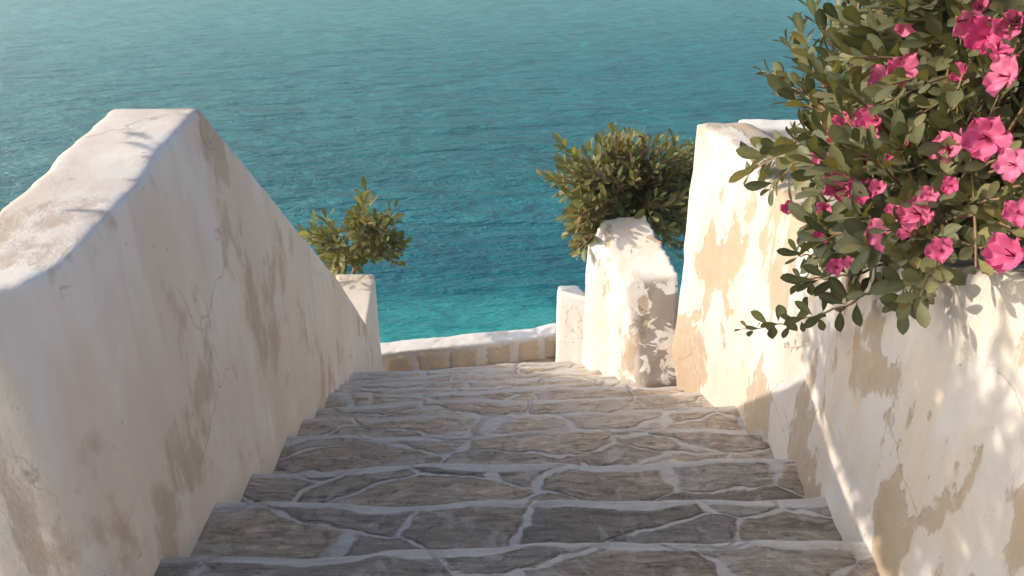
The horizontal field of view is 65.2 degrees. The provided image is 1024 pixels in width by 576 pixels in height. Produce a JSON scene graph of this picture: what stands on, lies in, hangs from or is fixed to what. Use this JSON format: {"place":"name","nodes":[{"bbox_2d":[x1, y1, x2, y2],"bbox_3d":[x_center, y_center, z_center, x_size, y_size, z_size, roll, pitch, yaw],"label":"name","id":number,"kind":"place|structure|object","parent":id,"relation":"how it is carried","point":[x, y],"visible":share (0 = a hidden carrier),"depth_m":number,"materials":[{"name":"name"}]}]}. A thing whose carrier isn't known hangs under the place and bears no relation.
{"place":"outdoors","nodes":[
{"label":"outdoors","id":0,"kind":"place"},
{"bbox_2d":[0,0,892,342],"bbox_3d":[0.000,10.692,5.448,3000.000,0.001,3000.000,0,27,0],"label":"sea","id":1,"kind":"structure","parent":0,"point":[440,120],"depth_m":49.85,"materials":[{"name":"liquid"}]},
{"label":"hillside","id":2,"kind":"structure","parent":0,"visible":0},
{"bbox_2d":[0,108,382,575],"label":"stair wall","id":3,"kind":"structure","parent":2,"relation":"on","point":[189,333],"depth_m":2.30,"materials":[{"name":"paint"}]},
{"bbox_2d":[298,175,412,278],"bbox_3d":[-1.221,-0.411,5.989,0.934,0.887,0.738,0,27,0],"label":"leafy shrub","id":4,"kind":"object","parent":2,"relation":"on","point":[371,240],"visible":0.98,"depth_m":5.89,"materials":[{"name":"green plant"}]},
{"bbox_2d":[154,358,879,575],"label":"staircase","id":5,"kind":"structure","parent":2,"relation":"on","point":[545,467],"depth_m":3.08,"materials":[{"name":"grey stone"}]},
{"bbox_2d":[380,323,555,371],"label":"sea parapet","id":6,"kind":"structure","parent":5,"relation":"on","point":[477,349],"depth_m":6.62,"materials":[{"name":"white paint"}]},
{"bbox_2d":[582,215,678,387],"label":"wedge pier","id":7,"kind":"structure","parent":5,"relation":"on","point":[631,304],"depth_m":4.89,"materials":[{"name":"paint"}]},
{"bbox_2d":[536,122,694,261],"bbox_3d":[0.816,-0.543,5.386,1.318,1.311,1.084,0,27,0],"label":"leafy shrub","id":8,"kind":"object","parent":7,"relation":"on","point":[653,190],"visible":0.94,"depth_m":5.08,"materials":[{"name":"green plant"}]},
{"bbox_2d":[555,286,584,363],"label":"block","id":9,"kind":"structure","parent":2,"relation":"on","point":[570,319],"depth_m":5.54,"materials":[{"name":"white paint"}]},
{"bbox_2d":[672,123,1023,575],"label":"stair wall","id":10,"kind":"structure","parent":2,"relation":"on","point":[905,452],"depth_m":2.46,"materials":[{"name":"paint"}]},
{"bbox_2d":[738,119,1023,245],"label":"planter bed","id":11,"kind":"object","parent":2,"relation":"on","point":[768,127],"depth_m":4.17,"materials":[{"name":"paint"}]},
{"bbox_2d":[728,0,1023,338],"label":"flowering bush","id":12,"kind":"object","parent":11,"relation":"on","point":[921,168],"visible":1,"depth_m":1.99,"materials":[{"name":"green plant"}]}
]}

